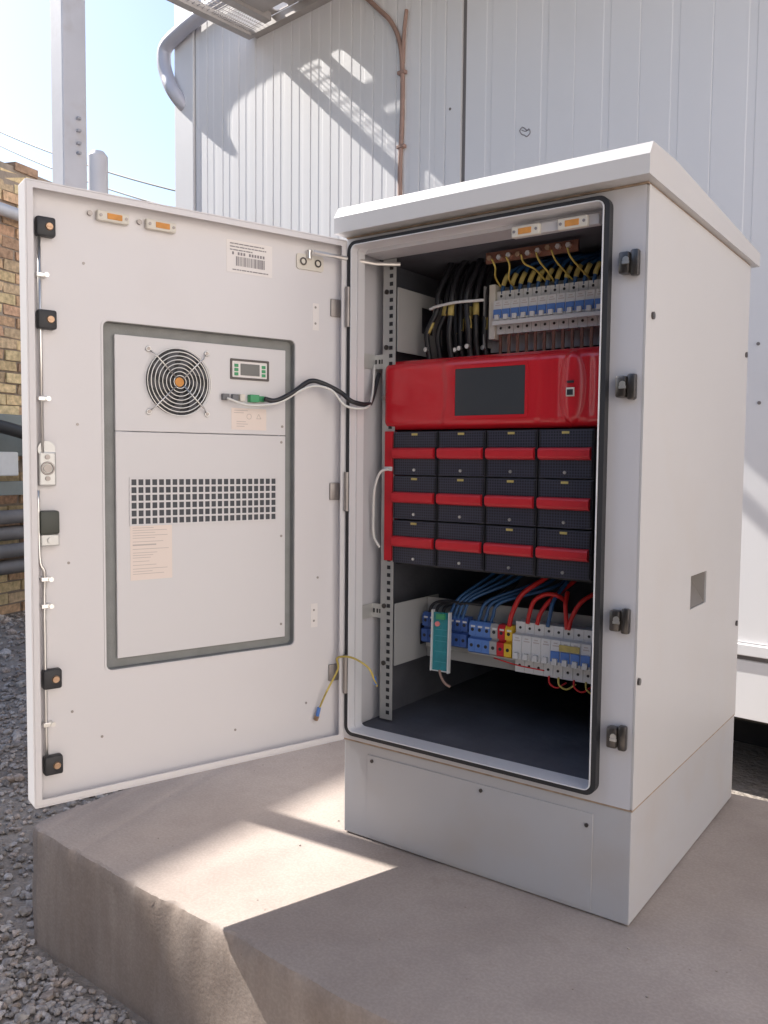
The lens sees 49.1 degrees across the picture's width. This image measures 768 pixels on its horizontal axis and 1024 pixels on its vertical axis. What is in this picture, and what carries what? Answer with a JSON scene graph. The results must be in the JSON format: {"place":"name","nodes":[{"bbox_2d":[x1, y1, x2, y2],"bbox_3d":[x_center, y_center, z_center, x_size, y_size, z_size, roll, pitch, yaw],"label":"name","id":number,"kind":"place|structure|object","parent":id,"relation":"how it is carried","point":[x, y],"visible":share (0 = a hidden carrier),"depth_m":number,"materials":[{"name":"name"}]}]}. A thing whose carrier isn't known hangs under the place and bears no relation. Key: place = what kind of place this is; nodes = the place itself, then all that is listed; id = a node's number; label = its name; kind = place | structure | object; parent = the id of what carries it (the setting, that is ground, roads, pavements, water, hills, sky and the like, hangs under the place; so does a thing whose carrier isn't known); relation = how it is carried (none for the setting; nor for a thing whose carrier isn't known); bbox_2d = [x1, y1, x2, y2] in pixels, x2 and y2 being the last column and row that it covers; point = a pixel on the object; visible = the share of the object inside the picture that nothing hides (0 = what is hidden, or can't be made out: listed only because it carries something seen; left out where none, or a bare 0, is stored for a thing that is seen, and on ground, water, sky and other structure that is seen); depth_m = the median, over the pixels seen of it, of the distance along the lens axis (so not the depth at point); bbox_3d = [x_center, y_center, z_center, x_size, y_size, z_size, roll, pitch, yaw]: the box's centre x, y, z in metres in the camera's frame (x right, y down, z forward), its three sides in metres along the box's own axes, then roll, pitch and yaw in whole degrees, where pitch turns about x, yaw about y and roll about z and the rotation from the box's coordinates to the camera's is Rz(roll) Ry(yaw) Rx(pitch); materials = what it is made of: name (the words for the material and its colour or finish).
{"place":"outdoors","nodes":[
{"label":"outdoors","id":0,"kind":"place"},
{"bbox_2d":[0,610,144,1023],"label":"gravel","id":1,"kind":"structure","parent":0,"point":[79,1006],"depth_m":2.02,"materials":[{"name":"grey gravel"}]},
{"bbox_2d":[0,131,174,190],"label":"overhead wire","id":2,"kind":"object","parent":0,"point":[87,165],"visible":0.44,"depth_m":11.76,"materials":[{"name":"grey rubber"}]},
{"bbox_2d":[0,0,174,206],"label":"sky","id":3,"kind":"structure","parent":0,"point":[130,114],"materials":[{"name":"blue"}]},
{"bbox_2d":[0,611,767,1023],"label":"ground","id":4,"kind":"structure","parent":0,"point":[750,771],"depth_m":2.74,"materials":[{"name":"grey gravel"}]},
{"bbox_2d":[0,161,52,614],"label":"brick wall","id":5,"kind":"structure","parent":4,"relation":"on","point":[13,175],"depth_m":6.23,"materials":[{"name":"brown brick"}]},
{"bbox_2d":[0,452,17,475],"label":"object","id":6,"kind":"object","parent":5,"relation":"attached to","point":[8,463],"visible":1,"depth_m":5.93,"materials":[{"name":"plastic"}]},
{"bbox_2d":[0,202,18,220],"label":"grey pipe","id":7,"kind":"object","parent":5,"relation":"attached to","point":[9,211],"depth_m":6.03,"materials":[{"name":"metal"}]},
{"bbox_2d":[0,414,22,455],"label":"grey box","id":8,"kind":"object","parent":5,"relation":"attached to","point":[8,443],"depth_m":6.06,"materials":[{"name":"grey metal"}]},
{"bbox_2d":[0,420,21,438],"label":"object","id":9,"kind":"object","parent":8,"relation":"hanging from","point":[10,429],"visible":0.21,"depth_m":5.84,"materials":[{"name":"grey rubber"}]},
{"bbox_2d":[0,481,22,495],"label":"steel beam","id":10,"kind":"structure","parent":5,"relation":"attached to","point":[11,487],"depth_m":6.03,"materials":[{"name":"grey metal"}]},
{"bbox_2d":[0,558,24,575],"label":"pipe run","id":11,"kind":"object","parent":5,"relation":"attached to","point":[7,567],"depth_m":5.97,"materials":[{"name":"grey metal"}]},
{"bbox_2d":[0,542,23,558],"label":"pipe run","id":12,"kind":"object","parent":11,"relation":"on","point":[11,550],"depth_m":5.94,"materials":[{"name":"grey metal"}]},
{"bbox_2d":[0,525,23,540],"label":"pipe run","id":13,"kind":"object","parent":12,"relation":"on","point":[8,533],"depth_m":5.97,"materials":[{"name":"grey metal"}]},
{"bbox_2d":[0,509,23,524],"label":"pipe run","id":14,"kind":"object","parent":13,"relation":"on","point":[11,516],"depth_m":5.94,"materials":[{"name":"grey metal"}]},
{"bbox_2d":[50,0,86,189],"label":"steel post","id":15,"kind":"object","parent":4,"relation":"on","point":[68,90],"visible":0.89,"depth_m":3.48,"materials":[{"name":"metal"}]},
{"bbox_2d":[88,150,107,193],"bbox_3d":[-1.389,-0.404,4.130,0.092,2.662,0.092,3,4,36],"label":"vent pipe","id":16,"kind":"object","parent":4,"relation":"on","point":[97,170],"visible":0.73,"depth_m":4.02,"materials":[{"name":"paint"}]},
{"bbox_2d":[32,739,767,1023],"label":"concrete slab","id":17,"kind":"structure","parent":4,"relation":"on","point":[177,922],"depth_m":1.69,"materials":[{"name":"grey concrete"}]},
{"bbox_2d":[18,141,759,924],"bbox_3d":[0.142,0.044,1.897,0.957,1.466,1.499,3,4,36],"label":"telecom cabinet","id":18,"kind":"object","parent":17,"relation":"on","point":[610,795],"visible":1,"depth_m":1.77,"materials":[{"name":"metal"}]},
{"bbox_2d":[113,334,284,657],"bbox_3d":[-0.408,-0.036,1.824,0.383,0.644,0.137,-2,4,-36],"label":"door air conditioner","id":19,"kind":"object","parent":18,"relation":"attached to","point":[200,504],"depth_m":1.77,"materials":[{"name":"paint"}]},
{"bbox_2d":[227,365,375,409],"bbox_3d":[-0.155,-0.288,1.873,0.398,0.116,0.073,-2,4,-39],"label":"white cable","id":20,"kind":"object","parent":19,"relation":"attached to","point":[303,389],"visible":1,"depth_m":1.88,"materials":[{"name":"white plastic"}]},
{"bbox_2d":[264,372,380,406],"bbox_3d":[-0.116,-0.285,1.904,0.326,0.089,0.071,-2,4,-39],"label":"black cable","id":21,"kind":"object","parent":19,"relation":"attached to","point":[344,395],"visible":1,"depth_m":1.89,"materials":[{"name":"black plastic"}]},
{"bbox_2d":[314,656,377,720],"bbox_3d":[-0.088,0.409,1.954,0.150,0.154,0.027,0,3,-1],"label":"earth wire","id":22,"kind":"object","parent":18,"relation":"attached to","point":[316,717],"visible":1,"depth_m":1.95,"materials":[{"name":"yellow plastic"}]},
{"bbox_2d":[372,468,388,547],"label":"rail cable","id":23,"kind":"object","parent":18,"relation":"hanging from","point":[373,504],"visible":1,"depth_m":2.03,"materials":[{"name":"white plastic"}]},
{"bbox_2d":[423,263,454,358],"bbox_3d":[0.133,-0.479,2.032,0.048,0.258,0.071,3,4,36],"label":"black cable","id":24,"kind":"object","parent":18,"relation":"attached to","point":[432,320],"visible":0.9,"depth_m":2.01,"materials":[{"name":"black plastic"}]},
{"bbox_2d":[430,609,451,673],"bbox_3d":[0.137,0.313,2.036,0.051,0.150,0.014,1,-1,36],"label":"circuit card","id":25,"kind":"object","parent":18,"relation":"hanging from","point":[440,644],"visible":1,"depth_m":2.04,"materials":[{"name":"teal plastic"}]},
{"bbox_2d":[435,264,459,357],"bbox_3d":[0.157,-0.480,2.039,0.042,0.258,0.070,3,4,36],"label":"black cable","id":26,"kind":"object","parent":18,"relation":"attached to","point":[444,316],"visible":0.72,"depth_m":2.02,"materials":[{"name":"black plastic"}]},
{"bbox_2d":[429,298,483,310],"bbox_3d":[0.166,-0.485,1.963,0.139,0.016,0.018,3,4,30],"label":"cable tie","id":27,"kind":"object","parent":18,"relation":"attached to","point":[455,302],"visible":1,"depth_m":1.95,"materials":[{"name":"white plastic"}]},
{"bbox_2d":[446,260,468,357],"bbox_3d":[0.174,-0.477,2.003,0.021,0.258,0.070,4,5,41],"label":"black cable","id":28,"kind":"object","parent":18,"relation":"in","point":[461,266],"visible":0.91,"depth_m":1.98,"materials":[{"name":"black plastic"}]},
{"bbox_2d":[453,264,469,356],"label":"black cable","id":29,"kind":"object","parent":18,"relation":"attached to","point":[455,327],"visible":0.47,"depth_m":2.02,"materials":[{"name":"black plastic"}]},
{"bbox_2d":[457,261,476,356],"bbox_3d":[0.198,-0.477,2.009,0.020,0.258,0.071,3,4,36],"label":"black cable","id":30,"kind":"object","parent":18,"relation":"attached to","point":[460,346],"visible":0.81,"depth_m":1.99,"materials":[{"name":"black plastic"}]},
{"bbox_2d":[426,642,514,659],"bbox_3d":[0.326,0.332,1.977,0.530,0.035,0.018,3,4,36],"label":"mounting rail","id":31,"kind":"object","parent":18,"relation":"attached to","point":[456,648],"visible":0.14,"depth_m":2.06,"materials":[{"name":"metal"}]},
{"bbox_2d":[421,611,429,641],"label":"terminal block","id":32,"kind":"structure","parent":31,"relation":"attached to","point":[425,628],"depth_m":2.10,"materials":[{"name":"blue plastic"}]},
{"bbox_2d":[451,614,457,645],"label":"terminal block","id":33,"kind":"structure","parent":31,"relation":"attached to","point":[453,631],"depth_m":2.05,"materials":[{"name":"blue plastic"}]},
{"bbox_2d":[449,573,496,612],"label":"blue wire","id":34,"kind":"object","parent":33,"relation":"attached to","point":[471,589],"visible":0.59,"depth_m":2.06,"materials":[{"name":"blue"}]},
{"bbox_2d":[453,574,504,618],"bbox_3d":[0.259,0.193,2.075,0.189,0.138,0.026,-1,4,-22],"label":"blue wire","id":35,"kind":"object","parent":33,"relation":"attached to","point":[463,598],"visible":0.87,"depth_m":2.05,"materials":[{"name":"blue"}]},
{"bbox_2d":[453,615,465,647],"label":"terminal block","id":36,"kind":"structure","parent":31,"relation":"attached to","point":[457,633],"depth_m":2.04,"materials":[{"name":"blue plastic"}]},
{"bbox_2d":[457,575,513,618],"bbox_3d":[0.273,0.194,2.062,0.196,0.138,0.030,-1,4,-19],"label":"blue wire","id":37,"kind":"object","parent":36,"relation":"attached to","point":[483,590],"visible":0.8,"depth_m":2.04,"materials":[{"name":"blue"}]},
{"bbox_2d":[460,616,472,648],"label":"terminal block","id":38,"kind":"structure","parent":31,"relation":"attached to","point":[465,635],"depth_m":2.03,"materials":[{"name":"blue plastic"}]},
{"bbox_2d":[461,576,522,618],"bbox_3d":[0.288,0.194,2.050,0.203,0.138,0.034,0,4,-16],"label":"blue wire","id":39,"kind":"object","parent":38,"relation":"attached to","point":[489,591],"visible":0.83,"depth_m":2.03,"materials":[{"name":"blue"}]},
{"bbox_2d":[468,619,477,652],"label":"terminal block","id":40,"kind":"structure","parent":31,"relation":"attached to","point":[473,636],"depth_m":2.01,"materials":[{"name":"blue plastic"}]},
{"bbox_2d":[477,578,539,620],"bbox_3d":[0.329,0.197,2.019,0.211,0.138,0.038,0,4,-13],"label":"blue wire","id":41,"kind":"object","parent":40,"relation":"attached to","point":[485,603],"visible":0.79,"depth_m":2.01,"materials":[{"name":"blue"}]},
{"bbox_2d":[475,620,484,653],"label":"terminal block","id":42,"kind":"structure","parent":31,"relation":"attached to","point":[479,634],"depth_m":2.00,"materials":[{"name":"blue plastic"}]},
{"bbox_2d":[483,579,556,621],"bbox_3d":[0.347,0.198,2.004,0.219,0.138,0.041,0,4,-11],"label":"blue wire","id":43,"kind":"object","parent":42,"relation":"attached to","point":[491,604],"visible":0.76,"depth_m":2.00,"materials":[{"name":"blue"}]},
{"bbox_2d":[482,621,493,654],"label":"terminal block","id":44,"kind":"structure","parent":31,"relation":"attached to","point":[486,635],"depth_m":1.99,"materials":[{"name":"blue plastic"}]},
{"bbox_2d":[490,580,568,622],"bbox_3d":[0.365,0.199,1.988,0.227,0.138,0.044,0,4,-9],"label":"blue wire","id":45,"kind":"object","parent":44,"relation":"attached to","point":[526,595],"visible":0.75,"depth_m":1.98,"materials":[{"name":"blue"}]},
{"bbox_2d":[489,622,501,655],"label":"terminal block","id":46,"kind":"structure","parent":31,"relation":"attached to","point":[493,636],"depth_m":1.97,"materials":[{"name":"grey plastic"}]},
{"bbox_2d":[496,623,506,656],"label":"terminal block","id":47,"kind":"structure","parent":31,"relation":"attached to","point":[501,641],"depth_m":1.96,"materials":[{"name":"red plastic"}]},
{"bbox_2d":[504,624,515,657],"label":"terminal block","id":48,"kind":"structure","parent":31,"relation":"attached to","point":[510,631],"depth_m":1.95,"materials":[{"name":"yellow plastic"}]},
{"bbox_2d":[507,578,548,626],"bbox_3d":[0.361,0.193,1.964,0.153,0.146,0.026,-1,4,-17],"label":"red cable","id":49,"kind":"object","parent":48,"relation":"attached to","point":[523,593],"visible":0.75,"depth_m":1.95,"materials":[{"name":"red plastic"}]},
{"bbox_2d":[512,619,525,672],"bbox_3d":[0.318,0.312,1.952,0.023,0.118,0.060,3,4,36],"label":"circuit breaker","id":50,"kind":"object","parent":31,"relation":"attached to","point":[517,643],"visible":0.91,"depth_m":1.94,"materials":[{"name":"white plastic"}]},
{"bbox_2d":[522,620,540,673],"bbox_3d":[0.337,0.313,1.938,0.023,0.118,0.060,3,4,36],"label":"circuit breaker","id":51,"kind":"object","parent":31,"relation":"attached to","point":[526,640],"visible":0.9,"depth_m":1.93,"materials":[{"name":"white plastic"}]},
{"bbox_2d":[525,592,563,623],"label":"red cable","id":52,"kind":"object","parent":51,"relation":"attached to","point":[537,598],"visible":0.95,"depth_m":1.91,"materials":[{"name":"red plastic"}]},
{"bbox_2d":[531,621,545,675],"bbox_3d":[0.356,0.314,1.924,0.023,0.118,0.060,3,4,36],"label":"circuit breaker","id":53,"kind":"object","parent":31,"relation":"attached to","point":[536,646],"visible":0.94,"depth_m":1.91,"materials":[{"name":"white plastic"}]},
{"bbox_2d":[535,581,576,624],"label":"red cable","id":54,"kind":"object","parent":53,"relation":"attached to","point":[546,605],"visible":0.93,"depth_m":1.91,"materials":[{"name":"red plastic"}]},
{"bbox_2d":[541,623,558,677],"bbox_3d":[0.375,0.315,1.910,0.023,0.118,0.060,3,4,36],"label":"circuit breaker","id":55,"kind":"object","parent":31,"relation":"attached to","point":[546,647],"visible":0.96,"depth_m":1.90,"materials":[{"name":"white plastic"}]},
{"bbox_2d":[546,580,568,627],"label":"blue cable","id":56,"kind":"object","parent":55,"relation":"attached to","point":[554,599],"visible":1,"depth_m":1.90,"materials":[{"name":"blue plastic"}]},
{"bbox_2d":[550,624,563,678],"bbox_3d":[0.395,0.316,1.896,0.023,0.118,0.060,3,4,36],"label":"circuit breaker","id":57,"kind":"object","parent":31,"relation":"attached to","point":[555,651],"visible":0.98,"depth_m":1.88,"materials":[{"name":"white plastic"}]},
{"bbox_2d":[560,625,579,680],"bbox_3d":[0.414,0.317,1.882,0.023,0.118,0.060,3,4,36],"label":"circuit breaker","id":58,"kind":"object","parent":31,"relation":"attached to","point":[568,639],"visible":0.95,"depth_m":1.87,"materials":[{"name":"white plastic"}]},
{"bbox_2d":[567,592,592,630],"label":"red cable","id":59,"kind":"object","parent":58,"relation":"attached to","point":[577,607],"visible":0.66,"depth_m":1.86,"materials":[{"name":"red plastic"}]},
{"bbox_2d":[570,626,589,682],"bbox_3d":[0.433,0.318,1.868,0.023,0.118,0.060,3,4,36],"label":"circuit breaker","id":60,"kind":"object","parent":31,"relation":"attached to","point":[577,641],"visible":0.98,"depth_m":1.86,"materials":[{"name":"white plastic"}]},
{"bbox_2d":[580,628,592,683],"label":"circuit breaker","id":61,"kind":"object","parent":31,"relation":"attached to","point":[586,657],"visible":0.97,"depth_m":1.84,"materials":[{"name":"white plastic"}]},
{"bbox_2d":[464,258,483,355],"bbox_3d":[0.210,-0.475,1.976,0.023,0.258,0.071,3,4,36],"label":"black cable","id":62,"kind":"object","parent":18,"relation":"in","point":[467,317],"visible":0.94,"depth_m":1.96,"materials":[{"name":"black plastic"}]},
{"bbox_2d":[473,261,489,355],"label":"black cable","id":63,"kind":"object","parent":18,"relation":"in","point":[476,309],"visible":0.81,"depth_m":1.97,"materials":[{"name":"black plastic"}]},
{"bbox_2d":[384,431,593,582],"bbox_3d":[0.357,-0.029,1.989,0.614,0.318,0.372,3,4,36],"label":"module shelf","id":64,"kind":"object","parent":18,"relation":"attached to","point":[388,502],"visible":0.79,"depth_m":2.01,"materials":[{"name":"red metal"}]},
{"bbox_2d":[392,431,438,475],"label":"rectifier module","id":65,"kind":"object","parent":64,"relation":"in","point":[413,452],"visible":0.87,"depth_m":1.96,"materials":[{"name":"grey plastic"}]},
{"bbox_2d":[391,475,440,520],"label":"rectifier module","id":66,"kind":"object","parent":64,"relation":"in","point":[413,497],"visible":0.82,"depth_m":1.97,"materials":[{"name":"grey plastic"}]},
{"bbox_2d":[391,519,444,565],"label":"rectifier module","id":67,"kind":"object","parent":64,"relation":"in","point":[412,541],"visible":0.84,"depth_m":1.97,"materials":[{"name":"grey plastic"}]},
{"bbox_2d":[436,430,486,476],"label":"rectifier module","id":68,"kind":"object","parent":64,"relation":"in","point":[460,453],"visible":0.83,"depth_m":1.88,"materials":[{"name":"grey plastic"}]},
{"bbox_2d":[435,521,489,570],"bbox_3d":[0.267,0.070,2.035,0.122,0.102,0.354,3,4,36],"label":"rectifier module","id":69,"kind":"object","parent":64,"relation":"in","point":[459,545],"visible":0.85,"depth_m":1.90,"materials":[{"name":"grey plastic"}]},
{"bbox_2d":[436,476,490,523],"bbox_3d":[0.268,-0.035,2.029,0.122,0.102,0.354,3,4,36],"label":"rectifier module","id":70,"kind":"object","parent":64,"relation":"in","point":[459,498],"visible":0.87,"depth_m":1.89,"materials":[{"name":"grey plastic"}]},
{"bbox_2d":[483,524,541,575],"bbox_3d":[0.368,0.075,1.962,0.122,0.102,0.354,3,4,36],"label":"rectifier module","id":71,"kind":"object","parent":64,"relation":"in","point":[509,549],"visible":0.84,"depth_m":1.82,"materials":[{"name":"grey plastic"}]},
{"bbox_2d":[485,430,539,477],"bbox_3d":[0.370,-0.133,1.949,0.122,0.102,0.354,3,4,36],"label":"rectifier module","id":72,"kind":"object","parent":64,"relation":"in","point":[510,453],"visible":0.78,"depth_m":1.81,"materials":[{"name":"grey plastic"}]},
{"bbox_2d":[484,477,546,526],"bbox_3d":[0.369,-0.029,1.956,0.122,0.102,0.354,3,4,36],"label":"rectifier module","id":73,"kind":"object","parent":64,"relation":"in","point":[510,500],"visible":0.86,"depth_m":1.82,"materials":[{"name":"grey plastic"}]},
{"bbox_2d":[535,527,594,580],"bbox_3d":[0.470,0.081,1.889,0.122,0.102,0.354,3,4,36],"label":"rectifier module","id":74,"kind":"object","parent":64,"relation":"in","point":[565,553],"visible":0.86,"depth_m":1.75,"materials":[{"name":"grey plastic"}]},
{"bbox_2d":[536,478,595,529],"bbox_3d":[0.471,-0.024,1.883,0.122,0.102,0.354,3,4,36],"label":"rectifier module","id":75,"kind":"object","parent":64,"relation":"in","point":[566,503],"visible":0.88,"depth_m":1.74,"materials":[{"name":"grey plastic"}]},
{"bbox_2d":[537,429,596,478],"bbox_3d":[0.472,-0.128,1.876,0.122,0.102,0.354,3,4,36],"label":"rectifier module","id":76,"kind":"object","parent":64,"relation":"in","point":[567,453],"visible":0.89,"depth_m":1.74,"materials":[{"name":"grey plastic"}]},
{"bbox_2d":[480,263,499,354],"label":"black cable","id":77,"kind":"object","parent":18,"relation":"attached to","point":[484,329],"visible":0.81,"depth_m":1.97,"materials":[{"name":"black plastic"}]},
{"bbox_2d":[382,346,598,431],"bbox_3d":[0.346,-0.271,1.963,0.626,0.163,0.364,3,4,36],"label":"power controller","id":78,"kind":"object","parent":18,"relation":"attached to","point":[545,389],"visible":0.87,"depth_m":1.82,"materials":[{"name":"red paint"}]},
{"bbox_2d":[489,285,502,341],"bbox_3d":[0.263,-0.465,1.968,0.016,0.125,0.042,3,4,36],"label":"end bracket","id":79,"kind":"object","parent":18,"relation":"attached to","point":[493,291],"visible":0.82,"depth_m":1.95,"materials":[{"name":"beige plastic"}]},
{"bbox_2d":[493,291,507,335],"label":"circuit breaker","id":80,"kind":"object","parent":18,"relation":"attached to","point":[497,313],"visible":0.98,"depth_m":1.94,"materials":[{"name":"white plastic"}]},
{"bbox_2d":[492,311,599,325],"bbox_3d":[0.385,-0.426,1.841,0.333,0.010,0.007,3,4,36],"label":"breaker strip","id":81,"kind":"object","parent":80,"relation":"attached to","point":[549,318],"visible":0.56,"depth_m":1.86,"materials":[{"name":"white plastic"}]},
{"bbox_2d":[502,290,515,335],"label":"circuit breaker","id":82,"kind":"object","parent":18,"relation":"attached to","point":[506,312],"visible":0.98,"depth_m":1.93,"materials":[{"name":"white plastic"}]},
{"bbox_2d":[511,289,524,334],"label":"circuit breaker","id":83,"kind":"object","parent":18,"relation":"attached to","point":[515,307],"visible":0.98,"depth_m":1.91,"materials":[{"name":"white plastic"}]},
{"bbox_2d":[518,254,568,291],"bbox_3d":[0.367,-0.548,1.925,0.123,0.094,0.021,0,4,-13],"label":"blue wire","id":84,"kind":"object","parent":83,"relation":"attached to","point":[523,275],"visible":0.77,"depth_m":1.92,"materials":[{"name":"blue"}]},
{"bbox_2d":[519,288,533,333],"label":"circuit breaker","id":85,"kind":"object","parent":18,"relation":"attached to","point":[523,309],"visible":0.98,"depth_m":1.90,"materials":[{"name":"white plastic"}]},
{"bbox_2d":[486,239,578,264],"bbox_3d":[0.319,-0.567,1.833,0.220,0.024,0.014,3,4,36],"label":"bus bar","id":86,"kind":"object","parent":18,"relation":"attached to","point":[540,250],"visible":1,"depth_m":1.83,"materials":[{"name":"orange metal"}]},
{"bbox_2d":[528,287,546,332],"bbox_3d":[0.345,-0.457,1.897,0.021,0.098,0.060,3,4,36],"label":"circuit breaker","id":87,"kind":"object","parent":18,"relation":"attached to","point":[533,307],"visible":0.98,"depth_m":1.89,"materials":[{"name":"white plastic"}]},
{"bbox_2d":[537,285,551,332],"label":"circuit breaker","id":88,"kind":"object","parent":18,"relation":"attached to","point":[542,308],"visible":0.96,"depth_m":1.87,"materials":[{"name":"white plastic"}]},
{"bbox_2d":[547,284,560,331],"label":"circuit breaker","id":89,"kind":"object","parent":18,"relation":"attached to","point":[551,303],"visible":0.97,"depth_m":1.86,"materials":[{"name":"white plastic"}]},
{"bbox_2d":[554,249,601,286],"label":"blue wire","id":90,"kind":"object","parent":89,"relation":"attached to","point":[560,270],"visible":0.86,"depth_m":1.86,"materials":[{"name":"blue"}]},
{"bbox_2d":[556,283,570,330],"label":"circuit breaker","id":91,"kind":"object","parent":18,"relation":"attached to","point":[561,304],"visible":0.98,"depth_m":1.85,"materials":[{"name":"white plastic"}]},
{"bbox_2d":[563,250,601,285],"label":"blue wire","id":92,"kind":"object","parent":91,"relation":"attached to","point":[570,268],"visible":0.88,"depth_m":1.86,"materials":[{"name":"blue"}]},
{"bbox_2d":[565,282,579,329],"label":"circuit breaker","id":93,"kind":"object","parent":18,"relation":"attached to","point":[570,303],"visible":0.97,"depth_m":1.83,"materials":[{"name":"white plastic"}]},
{"bbox_2d":[573,252,601,284],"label":"blue wire","id":94,"kind":"object","parent":93,"relation":"attached to","point":[581,265],"visible":0.73,"depth_m":1.84,"materials":[{"name":"blue"}]},
{"bbox_2d":[575,281,589,328],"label":"circuit breaker","id":95,"kind":"object","parent":18,"relation":"attached to","point":[580,304],"visible":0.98,"depth_m":1.82,"materials":[{"name":"white plastic"}]},
{"bbox_2d":[585,279,599,327],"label":"circuit breaker","id":96,"kind":"object","parent":18,"relation":"attached to","point":[590,300],"visible":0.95,"depth_m":1.81,"materials":[{"name":"white plastic"}]},
{"bbox_2d":[595,279,600,325],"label":"circuit breaker","id":97,"kind":"object","parent":18,"relation":"attached to","point":[597,298],"visible":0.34,"depth_m":1.79,"materials":[{"name":"white plastic"}]},
{"bbox_2d":[174,0,767,747],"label":"metal cabin","id":98,"kind":"object","parent":4,"relation":"on","point":[294,124],"visible":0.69,"depth_m":3.54,"materials":[{"name":"metal"}]},
{"bbox_2d":[157,0,227,110],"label":"flexible duct","id":99,"kind":"object","parent":98,"relation":"attached to","point":[178,33],"visible":0.79,"depth_m":4.92,"materials":[{"name":"silver metal"}]},
{"bbox_2d":[167,0,331,39],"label":"platform","id":100,"kind":"structure","parent":98,"relation":"attached to","point":[261,11],"depth_m":4.28,"materials":[{"name":"metal"}]},
{"bbox_2d":[366,0,407,195],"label":"pipe","id":101,"kind":"object","parent":98,"relation":"attached to","point":[401,73],"depth_m":3.84,"materials":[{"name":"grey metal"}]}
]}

